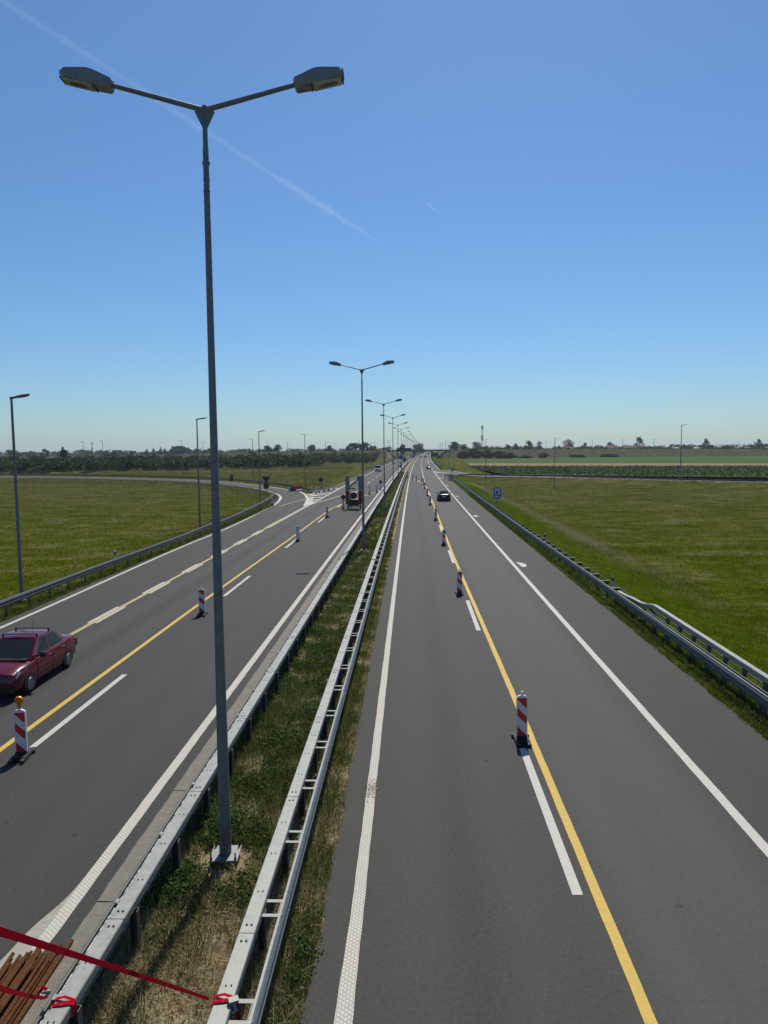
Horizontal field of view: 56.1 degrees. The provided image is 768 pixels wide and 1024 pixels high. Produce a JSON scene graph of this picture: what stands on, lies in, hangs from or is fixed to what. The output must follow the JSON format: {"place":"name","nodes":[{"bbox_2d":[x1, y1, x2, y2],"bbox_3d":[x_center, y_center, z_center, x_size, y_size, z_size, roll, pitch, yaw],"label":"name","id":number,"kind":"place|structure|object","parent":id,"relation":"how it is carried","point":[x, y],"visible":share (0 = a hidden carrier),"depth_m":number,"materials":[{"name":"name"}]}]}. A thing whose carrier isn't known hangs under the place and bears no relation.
{"place":"outdoors","nodes":[
{"label":"outdoors","id":0,"kind":"place"},
{"bbox_2d":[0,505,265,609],"bbox_3d":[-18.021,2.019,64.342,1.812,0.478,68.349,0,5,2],"label":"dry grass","id":1,"kind":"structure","parent":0,"point":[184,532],"depth_m":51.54,"materials":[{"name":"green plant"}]},
{"bbox_2d":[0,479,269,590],"bbox_3d":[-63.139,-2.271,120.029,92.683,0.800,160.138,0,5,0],"label":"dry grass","id":2,"kind":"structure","parent":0,"point":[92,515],"depth_m":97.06,"materials":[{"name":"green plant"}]},
{"bbox_2d":[0,476,330,504],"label":"slip road","id":3,"kind":"structure","parent":0,"point":[287,495],"depth_m":141.97,"materials":[{"name":"grey asphalt"}]},
{"bbox_2d":[12,472,397,1023],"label":"guardrail","id":4,"kind":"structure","parent":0,"point":[90,922],"depth_m":13.87,"materials":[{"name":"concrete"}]},
{"bbox_2d":[8,943,61,1023],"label":"steel pipe","id":5,"kind":"object","parent":4,"relation":"on","point":[13,1018],"visible":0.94,"depth_m":10.11,"materials":[{"name":"brown metal"}]},
{"bbox_2d":[3,958,49,1023],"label":"steel pipe","id":6,"kind":"object","parent":5,"relation":"on","point":[27,990],"visible":1,"depth_m":9.98,"materials":[{"name":"brown metal"}]},
{"bbox_2d":[13,956,58,1023],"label":"steel pipe","id":7,"kind":"object","parent":4,"relation":"on","point":[50,966],"visible":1,"depth_m":10.26,"materials":[{"name":"brown metal"}]},
{"bbox_2d":[14,939,73,1023],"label":"steel pipe","id":8,"kind":"object","parent":4,"relation":"on","point":[41,985],"visible":1,"depth_m":10.20,"materials":[{"name":"brown metal"}]},
{"bbox_2d":[46,450,386,458],"bbox_3d":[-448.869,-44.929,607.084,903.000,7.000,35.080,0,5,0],"label":"embankment terrain","id":9,"kind":"structure","parent":0,"point":[290,453],"depth_m":600.16,"materials":[{"name":"green plant"}]},
{"bbox_2d":[357,471,408,547],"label":"grass","id":10,"kind":"structure","parent":0,"point":[373,533],"depth_m":72.80,"materials":[{"name":"green plant"}]},
{"bbox_2d":[0,448,767,1023],"bbox_3d":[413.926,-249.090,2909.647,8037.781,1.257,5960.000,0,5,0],"label":"ground","id":11,"kind":"structure","parent":0,"point":[716,586],"depth_m":64.20,"materials":[{"name":"green plant"}]},
{"bbox_2d":[5,449,21,456],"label":"tree","id":12,"kind":"object","parent":11,"relation":"on","point":[9,452],"visible":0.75,"depth_m":815.29,"materials":[{"name":"green plant"}]},
{"bbox_2d":[9,394,29,601],"bbox_3d":[-18.064,-0.207,36.167,1.120,11.331,0.340,0,5,6],"label":"street lamp","id":13,"kind":"object","parent":11,"relation":"on","point":[20,574],"visible":0.81,"depth_m":36.13,"materials":[{"name":"metal"}]},
{"bbox_2d":[40,449,49,457],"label":"tree","id":14,"kind":"object","parent":11,"relation":"on","point":[46,453],"visible":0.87,"depth_m":637.91,"materials":[{"name":"green plant"}]},
{"bbox_2d":[60,447,66,457],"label":"poplar tree","id":15,"kind":"object","parent":11,"relation":"on","point":[63,451],"visible":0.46,"depth_m":393.23,"materials":[{"name":"green plant"}]},
{"bbox_2d":[0,494,273,615],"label":"verge guardrail","id":16,"kind":"object","parent":11,"relation":"on","point":[6,602],"visible":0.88,"depth_m":44.06,"materials":[{"name":"metal"}]},
{"bbox_2d":[0,505,276,621],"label":"grass","id":17,"kind":"structure","parent":11,"relation":"on","point":[57,592],"depth_m":43.20,"materials":[{"name":"green plant"}]},
{"bbox_2d":[0,477,277,610],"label":"grass","id":18,"kind":"structure","parent":11,"relation":"on","point":[2,487],"depth_m":92.92,"materials":[{"name":"green plant"}]},
{"bbox_2d":[5,477,278,508],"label":"dry grass","id":19,"kind":"structure","parent":11,"relation":"on","point":[174,482],"depth_m":170.86,"materials":[{"name":"green plant"}]},
{"bbox_2d":[0,474,310,490],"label":"ramp guardrail","id":20,"kind":"object","parent":11,"relation":"on","point":[207,478],"visible":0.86,"depth_m":195.23,"materials":[{"name":"metal"}]},
{"bbox_2d":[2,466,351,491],"bbox_3d":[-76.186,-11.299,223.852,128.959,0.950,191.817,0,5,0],"label":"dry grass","id":21,"kind":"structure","parent":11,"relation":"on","point":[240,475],"depth_m":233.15,"materials":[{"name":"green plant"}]},
{"bbox_2d":[166,446,189,453],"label":"tree","id":22,"kind":"object","parent":11,"relation":"on","point":[175,448],"visible":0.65,"depth_m":923.32,"materials":[{"name":"green plant"}]},
{"bbox_2d":[0,466,356,492],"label":"grass","id":23,"kind":"structure","parent":11,"relation":"on","point":[318,483],"depth_m":233.69,"materials":[{"name":"green plant"}]},
{"bbox_2d":[0,461,370,473],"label":"ramp guardrail","id":24,"kind":"object","parent":11,"relation":"on","point":[173,469],"visible":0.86,"depth_m":273.88,"materials":[{"name":"metal"}]},
{"bbox_2d":[0,450,376,469],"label":"shrubbery","id":25,"kind":"object","parent":11,"relation":"on","point":[268,457],"visible":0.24,"depth_m":309.12,"materials":[{"name":"green plant"}]},
{"bbox_2d":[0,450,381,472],"bbox_3d":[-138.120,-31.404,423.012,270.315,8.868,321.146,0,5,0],"label":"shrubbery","id":26,"kind":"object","parent":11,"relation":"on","point":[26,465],"visible":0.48,"depth_m":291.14,"materials":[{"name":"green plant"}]},
{"bbox_2d":[59,67,343,862],"bbox_3d":[-3.004,-0.556,12.798,4.763,13.950,0.520,-1,5,-1],"label":"street lamp","id":27,"kind":"object","parent":11,"relation":"on","point":[309,80],"visible":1,"depth_m":12.60,"materials":[{"name":"metal"}]},
{"bbox_2d":[196,417,207,527],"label":"street lamp","id":28,"kind":"object","parent":11,"relation":"on","point":[198,472],"visible":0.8,"depth_m":66.77,"materials":[{"name":"metal"}]},
{"bbox_2d":[33,587,379,1023],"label":"dry grass","id":29,"kind":"structure","parent":11,"relation":"on","point":[203,989],"depth_m":10.74,"materials":[{"name":"plant"}]},
{"bbox_2d":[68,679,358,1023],"bbox_3d":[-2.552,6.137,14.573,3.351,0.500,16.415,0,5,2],"label":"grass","id":30,"kind":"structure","parent":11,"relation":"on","point":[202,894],"depth_m":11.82,"materials":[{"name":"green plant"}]},
{"bbox_2d":[0,452,430,1016],"bbox_3d":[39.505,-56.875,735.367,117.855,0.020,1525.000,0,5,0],"label":"carriageway","id":31,"kind":"structure","parent":11,"relation":"on","point":[120,710],"depth_m":22.55,"materials":[{"name":"grey asphalt"}]},
{"bbox_2d":[0,952,14,972],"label":"steel pipe","id":32,"kind":"object","parent":31,"relation":"on","point":[11,955],"visible":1,"depth_m":10.64,"materials":[{"name":"brown metal"}]},
{"bbox_2d":[0,954,21,984],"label":"steel pipe","id":33,"kind":"object","parent":31,"relation":"on","point":[11,968],"visible":1,"depth_m":10.48,"materials":[{"name":"brown metal"}]},
{"bbox_2d":[0,950,32,998],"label":"steel pipe","id":34,"kind":"object","parent":31,"relation":"on","point":[31,952],"visible":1,"depth_m":10.54,"materials":[{"name":"brown metal"}]},
{"bbox_2d":[2,962,18,985],"bbox_3d":[-5.262,6.863,7.497,0.049,0.055,6.094,-1,5,-2],"label":"steel pipe","id":35,"kind":"object","parent":34,"relation":"on","point":[10,973],"visible":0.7,"depth_m":10.29,"materials":[{"name":"brown metal"}]},
{"bbox_2d":[0,953,34,1001],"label":"steel pipe","id":36,"kind":"object","parent":34,"relation":"on","point":[20,972],"visible":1,"depth_m":10.30,"materials":[{"name":"brown metal"}]},
{"bbox_2d":[0,958,41,1020],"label":"steel pipe","id":37,"kind":"object","parent":31,"relation":"on","point":[5,1011],"visible":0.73,"depth_m":9.87,"materials":[{"name":"brown metal"}]},
{"bbox_2d":[7,696,35,764],"bbox_3d":[-9.000,5.319,17.823,0.460,1.558,0.840,-1,5,-7],"label":"warning panel","id":38,"kind":"object","parent":31,"relation":"on","point":[23,754],"visible":1,"depth_m":17.79,"materials":[{"name":"white plastic"}]},
{"bbox_2d":[0,952,43,1015],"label":"steel pipe","id":39,"kind":"object","parent":31,"relation":"on","point":[37,961],"visible":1,"depth_m":10.31,"materials":[{"name":"brown metal"}]},
{"bbox_2d":[15,952,52,1004],"bbox_3d":[-5.070,6.898,7.745,0.051,0.063,6.168,0,5,1],"label":"steel pipe","id":40,"kind":"object","parent":31,"relation":"on","point":[50,954],"visible":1,"depth_m":10.59,"materials":[{"name":"brown metal"}]},
{"bbox_2d":[0,953,47,1023],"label":"steel pipe","id":41,"kind":"object","parent":40,"relation":"on","point":[24,987],"visible":1,"depth_m":10.05,"materials":[{"name":"brown metal"}]},
{"bbox_2d":[0,620,77,692],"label":"car","id":42,"kind":"object","parent":31,"relation":"on","point":[29,658],"visible":1,"depth_m":23.35,"materials":[{"name":"red paint"}]},
{"bbox_2d":[197,587,207,616],"bbox_3d":[-8.401,4.095,33.175,0.460,1.320,0.840,-1,5,-6],"label":"warning panel","id":43,"kind":"object","parent":31,"relation":"on","point":[201,601],"visible":1,"depth_m":33.13,"materials":[{"name":"white plastic"}]},
{"bbox_2d":[295,525,300,541],"bbox_3d":[-7.144,1.774,59.675,0.460,1.320,0.840,-1,5,-6],"label":"warning panel","id":44,"kind":"object","parent":31,"relation":"on","point":[297,535],"visible":1,"depth_m":59.63,"materials":[{"name":"white plastic"}]},
{"bbox_2d":[345,476,361,508],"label":"arrow trailer","id":45,"kind":"object","parent":31,"relation":"on","point":[353,501],"visible":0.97,"depth_m":91.10,"materials":[{"name":"metal"}]},
{"bbox_2d":[33,454,420,1023],"bbox_3d":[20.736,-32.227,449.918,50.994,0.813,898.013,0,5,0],"label":"median guardrail","id":46,"kind":"object","parent":11,"relation":"on","point":[79,976],"visible":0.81,"depth_m":12.74,"materials":[{"name":"metal"}]},
{"bbox_2d":[0,985,75,1016],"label":"ratchet strap","id":47,"kind":"object","parent":46,"relation":"on","point":[40,995],"visible":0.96,"depth_m":8.82,"materials":[{"name":"fabric"}]},
{"bbox_2d":[135,538,376,1004],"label":"weeds","id":48,"kind":"object","parent":11,"relation":"on","point":[183,880],"visible":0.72,"depth_m":15.90,"materials":[{"name":"green plant"}]},
{"bbox_2d":[258,430,264,501],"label":"street lamp","id":49,"kind":"object","parent":11,"relation":"on","point":[259,468],"visible":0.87,"depth_m":104.40,"materials":[{"name":"metal"}]},
{"bbox_2d":[262,476,269,492],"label":"yield sign","id":50,"kind":"object","parent":11,"relation":"on","point":[265,479],"visible":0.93,"depth_m":122.99,"materials":[{"name":"metal"}]},
{"bbox_2d":[262,445,274,451],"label":"tree","id":51,"kind":"object","parent":11,"relation":"on","point":[267,447],"visible":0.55,"depth_m":686.07,"materials":[{"name":"green plant"}]},
{"bbox_2d":[307,444,316,450],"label":"tree","id":52,"kind":"object","parent":11,"relation":"on","point":[311,448],"visible":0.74,"depth_m":687.04,"materials":[{"name":"green plant"}]},
{"bbox_2d":[206,454,422,1023],"bbox_3d":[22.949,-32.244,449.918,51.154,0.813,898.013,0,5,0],"label":"median guardrail","id":53,"kind":"object","parent":11,"relation":"on","point":[253,925],"visible":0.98,"depth_m":12.76,"materials":[{"name":"metal"}]},
{"bbox_2d":[0,927,240,1019],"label":"ratchet strap","id":54,"kind":"object","parent":53,"relation":"attached to","point":[232,1000],"visible":0.94,"depth_m":4.98,"materials":[{"name":"fabric"}]},
{"bbox_2d":[261,539,394,1023],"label":"grass","id":55,"kind":"structure","parent":11,"relation":"on","point":[327,868],"depth_m":13.36,"materials":[{"name":"green plant"}]},
{"bbox_2d":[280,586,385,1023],"bbox_3d":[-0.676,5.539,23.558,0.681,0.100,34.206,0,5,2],"label":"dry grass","id":56,"kind":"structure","parent":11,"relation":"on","point":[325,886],"depth_m":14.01,"materials":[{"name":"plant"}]},
{"bbox_2d":[345,443,360,450],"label":"tree","id":57,"kind":"object","parent":11,"relation":"on","point":[354,446],"visible":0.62,"depth_m":684.96,"materials":[{"name":"green plant"}]},
{"bbox_2d":[329,360,393,550],"bbox_3d":[-1.574,-4.086,53.145,4.763,13.950,0.520,0,5,2],"label":"street lamp","id":58,"kind":"object","parent":11,"relation":"on","point":[388,362],"visible":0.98,"depth_m":52.98,"materials":[{"name":"metal"}]},
{"bbox_2d":[360,442,375,450],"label":"tree","id":59,"kind":"object","parent":11,"relation":"on","point":[366,445],"visible":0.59,"depth_m":689.55,"materials":[{"name":"green plant"}]},
{"bbox_2d":[365,399,401,504],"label":"street lamp","id":60,"kind":"object","parent":11,"relation":"on","point":[367,400],"visible":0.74,"depth_m":93.21,"materials":[{"name":"metal"}]},
{"bbox_2d":[0,442,767,456],"bbox_3d":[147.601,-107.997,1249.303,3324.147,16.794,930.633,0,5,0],"label":"treeline","id":61,"kind":"object","parent":11,"relation":"on","point":[80,453],"visible":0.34,"depth_m":1073.24,"materials":[{"name":"green plant"}]},
{"bbox_2d":[374,502,396,516],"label":"weeds","id":62,"kind":"object","parent":11,"relation":"on","point":[384,509],"visible":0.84,"depth_m":83.68,"materials":[{"name":"green plant"}]},
{"bbox_2d":[380,414,405,489],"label":"street lamp","id":63,"kind":"object","parent":11,"relation":"on","point":[392,428],"visible":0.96,"depth_m":133.37,"materials":[{"name":"metal"}]},
{"bbox_2d":[393,427,408,473],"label":"street lamp","id":64,"kind":"object","parent":11,"relation":"on","point":[401,450],"visible":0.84,"depth_m":214.47,"materials":[{"name":"metal"}]},
{"bbox_2d":[387,449,447,457],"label":"overpass","id":65,"kind":"object","parent":11,"relation":"on","point":[391,450],"visible":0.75,"depth_m":601.84,"materials":[{"name":"concrete"}]},
{"bbox_2d":[412,443,425,452],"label":"tree","id":66,"kind":"object","parent":11,"relation":"on","point":[420,446],"visible":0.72,"depth_m":896.35,"materials":[{"name":"green plant"}]},
{"bbox_2d":[448,441,459,449],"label":"tree","id":67,"kind":"object","parent":11,"relation":"on","point":[454,445],"visible":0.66,"depth_m":677.09,"materials":[{"name":"green plant"}]},
{"bbox_2d":[457,451,470,458],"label":"bush","id":68,"kind":"object","parent":11,"relation":"on","point":[462,455],"visible":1,"depth_m":556.73,"materials":[{"name":"green plant"}]},
{"bbox_2d":[466,448,482,458],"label":"bush","id":69,"kind":"object","parent":11,"relation":"on","point":[474,453],"visible":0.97,"depth_m":561.60,"materials":[{"name":"green plant"}]},
{"bbox_2d":[472,441,481,449],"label":"tree","id":70,"kind":"object","parent":11,"relation":"on","point":[477,446],"visible":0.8,"depth_m":675.68,"materials":[{"name":"green plant"}]},
{"bbox_2d":[480,450,493,457],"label":"bush","id":71,"kind":"object","parent":11,"relation":"on","point":[484,455],"visible":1,"depth_m":556.40,"materials":[{"name":"green plant"}]},
{"bbox_2d":[493,488,500,497],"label":"fuel sign","id":72,"kind":"object","parent":11,"relation":"on","point":[497,493],"visible":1,"depth_m":91.12,"materials":[{"name":"metal"}]},
{"bbox_2d":[491,451,505,458],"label":"bush","id":73,"kind":"object","parent":11,"relation":"on","point":[499,455],"visible":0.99,"depth_m":549.23,"materials":[{"name":"green plant"}]},
{"bbox_2d":[503,453,517,458],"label":"bush","id":74,"kind":"object","parent":11,"relation":"on","point":[509,455],"visible":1,"depth_m":544.23,"materials":[{"name":"green plant"}]},
{"bbox_2d":[301,453,767,1023],"bbox_3d":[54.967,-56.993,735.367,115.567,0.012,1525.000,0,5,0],"label":"carriageway","id":75,"kind":"structure","parent":11,"relation":"on","point":[597,853],"depth_m":14.73,"materials":[{"name":"grey asphalt"}]},
{"bbox_2d":[361,779,378,801],"bbox_3d":[-0.248,6.184,15.991,0.570,0.136,1.192,0,5,0],"label":"straw tuft","id":76,"kind":"object","parent":75,"relation":"on","point":[371,790],"visible":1,"depth_m":16.03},
{"bbox_2d":[436,490,450,500],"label":"car","id":77,"kind":"object","parent":75,"relation":"on","point":[443,494],"visible":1,"depth_m":103.64,"materials":[{"name":"black paint"}]},
{"bbox_2d":[441,529,446,545],"bbox_3d":[4.706,1.950,56.587,0.460,1.320,0.840,0,5,2],"label":"warning panel","id":78,"kind":"object","parent":75,"relation":"on","point":[443,543],"visible":1,"depth_m":56.54,"materials":[{"name":"white plastic"}]},
{"bbox_2d":[455,569,463,595],"bbox_3d":[3.929,3.624,37.459,0.460,1.320,0.840,0,5,3],"label":"warning panel","id":79,"kind":"object","parent":75,"relation":"on","point":[459,591],"visible":1,"depth_m":37.41,"materials":[{"name":"white plastic"}]},
{"bbox_2d":[511,691,531,747],"bbox_3d":[3.558,5.274,18.581,0.460,1.320,0.840,0,5,1],"label":"warning panel","id":80,"kind":"object","parent":75,"relation":"on","point":[520,735],"visible":1,"depth_m":18.54,"materials":[{"name":"white plastic"}]},
{"bbox_2d":[562,438,573,447],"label":"tree","id":81,"kind":"object","parent":11,"relation":"on","point":[570,444],"visible":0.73,"depth_m":723.49,"materials":[{"name":"green plant"}]},
{"bbox_2d":[569,455,585,457],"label":"bush","id":82,"kind":"object","parent":11,"relation":"on","point":[576,456],"visible":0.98,"depth_m":566.80,"materials":[{"name":"green plant"}]},
{"bbox_2d":[600,454,619,456],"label":"bush","id":83,"kind":"object","parent":11,"relation":"on","point":[608,455],"visible":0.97,"depth_m":585.26,"materials":[{"name":"green plant"}]},
{"bbox_2d":[453,476,767,712],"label":"verge guardrail","id":84,"kind":"object","parent":11,"relation":"on","point":[750,690],"visible":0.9,"depth_m":29.74,"materials":[{"name":"metal"}]},
{"bbox_2d":[604,445,618,448],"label":"house","id":85,"kind":"structure","parent":11,"relation":"on","point":[610,446],"depth_m":694.88,"materials":[{"name":"ceramic"}]},
{"bbox_2d":[456,474,767,481],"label":"ramp guardrail","id":86,"kind":"object","parent":11,"relation":"on","point":[594,477],"visible":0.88,"depth_m":168.09,"materials":[{"name":"metal"}]},
{"bbox_2d":[479,443,767,449],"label":"treeline","id":87,"kind":"object","parent":11,"relation":"on","point":[727,446],"visible":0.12,"depth_m":675.65,"materials":[{"name":"green plant"}]},
{"bbox_2d":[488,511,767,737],"bbox_3d":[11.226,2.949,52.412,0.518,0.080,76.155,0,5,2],"label":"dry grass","id":88,"kind":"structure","parent":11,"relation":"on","point":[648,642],"depth_m":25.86,"materials":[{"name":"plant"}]},
{"bbox_2d":[622,445,642,448],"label":"house","id":89,"kind":"structure","parent":11,"relation":"on","point":[627,446],"depth_m":700.58,"materials":[{"name":"ceramic"}]},
{"bbox_2d":[633,436,645,445],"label":"tree","id":90,"kind":"object","parent":11,"relation":"on","point":[639,439],"visible":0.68,"depth_m":726.44,"materials":[{"name":"green plant"}]},
{"bbox_2d":[680,424,686,477],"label":"street lamp","id":91,"kind":"object","parent":11,"relation":"on","point":[680,451],"visible":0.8,"depth_m":163.20,"materials":[{"name":"metal"}]},
{"bbox_2d":[612,587,767,714],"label":"guardrail","id":92,"kind":"structure","parent":11,"relation":"on","point":[746,666],"depth_m":24.21,"materials":[{"name":"metal"}]},
{"bbox_2d":[0,0,767,452],"label":"sky","id":93,"kind":"structure","parent":0,"point":[549,217],"materials":[{"name":"blue"}]},
{"bbox_2d":[436,450,448,457],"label":"slope terrain","id":94,"kind":"structure","parent":0,"point":[445,454],"depth_m":597.67,"materials":[{"name":"green plant"}]},
{"bbox_2d":[431,470,767,482],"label":"slip road","id":95,"kind":"structure","parent":0,"point":[450,472],"depth_m":192.01,"materials":[{"name":"grey asphalt"}]},
{"bbox_2d":[448,449,767,457],"bbox_3d":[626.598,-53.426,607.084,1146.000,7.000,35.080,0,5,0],"label":"embankment terrain","id":96,"kind":"structure","parent":0,"point":[535,453],"depth_m":596.98,"materials":[{"name":"green plant"}]},
{"bbox_2d":[461,456,767,462],"bbox_3d":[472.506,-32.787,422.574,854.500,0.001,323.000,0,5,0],"label":"crop field","id":97,"kind":"structure","parent":0,"point":[729,459],"depth_m":439.62,"materials":[{"name":"green plant"}]},
{"bbox_2d":[466,485,767,740],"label":"grass","id":98,"kind":"structure","parent":0,"point":[715,632],"depth_m":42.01,"materials":[{"name":"green plant"}]},
{"bbox_2d":[466,465,767,477],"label":"corn field","id":99,"kind":"structure","parent":0,"point":[640,475],"depth_m":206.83,"materials":[{"name":"plant"}]},
{"bbox_2d":[468,463,767,466],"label":"ploughed field","id":100,"kind":"structure","parent":0,"point":[601,464],"depth_m":330.46,"materials":[{"name":"brown soil"}]},
{"bbox_2d":[471,477,767,643],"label":"grass","id":101,"kind":"structure","parent":0,"point":[643,507],"depth_m":84.39,"materials":[{"name":"green plant"}]},
{"bbox_2d":[489,477,767,566],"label":"dry grass","id":102,"kind":"structure","parent":0,"point":[656,511],"depth_m":101.89,"materials":[{"name":"green plant"}]},
{"bbox_3d":[-5.379,6.911,7.624,0.065,0.067,6.215,0,5,0],"label":"steel pipe","id":103,"kind":"object","parent":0,"visible":0},
{"bbox_2d":[0,962,10,979],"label":"steel pipe","id":104,"kind":"object","parent":103,"relation":"on","point":[5,968],"visible":1,"depth_m":10.36,"materials":[{"name":"brown metal"}]},
{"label":"steel pipe","id":105,"kind":"object","parent":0,"visible":0},
{"bbox_2d":[0,949,41,1004],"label":"steel pipe","id":106,"kind":"object","parent":105,"relation":"on","point":[37,954],"visible":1,"depth_m":10.34,"materials":[{"name":"brown metal"}]},
{"bbox_2d":[0,952,29,996],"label":"steel pipe","id":107,"kind":"object","parent":106,"relation":"on","point":[16,970],"visible":1,"depth_m":10.28,"materials":[{"name":"brown metal"}]},
{"bbox_2d":[0,960,35,1013],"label":"steel pipe","id":108,"kind":"object","parent":107,"relation":"on","point":[18,984],"visible":1,"depth_m":10.04,"materials":[{"name":"brown metal"}]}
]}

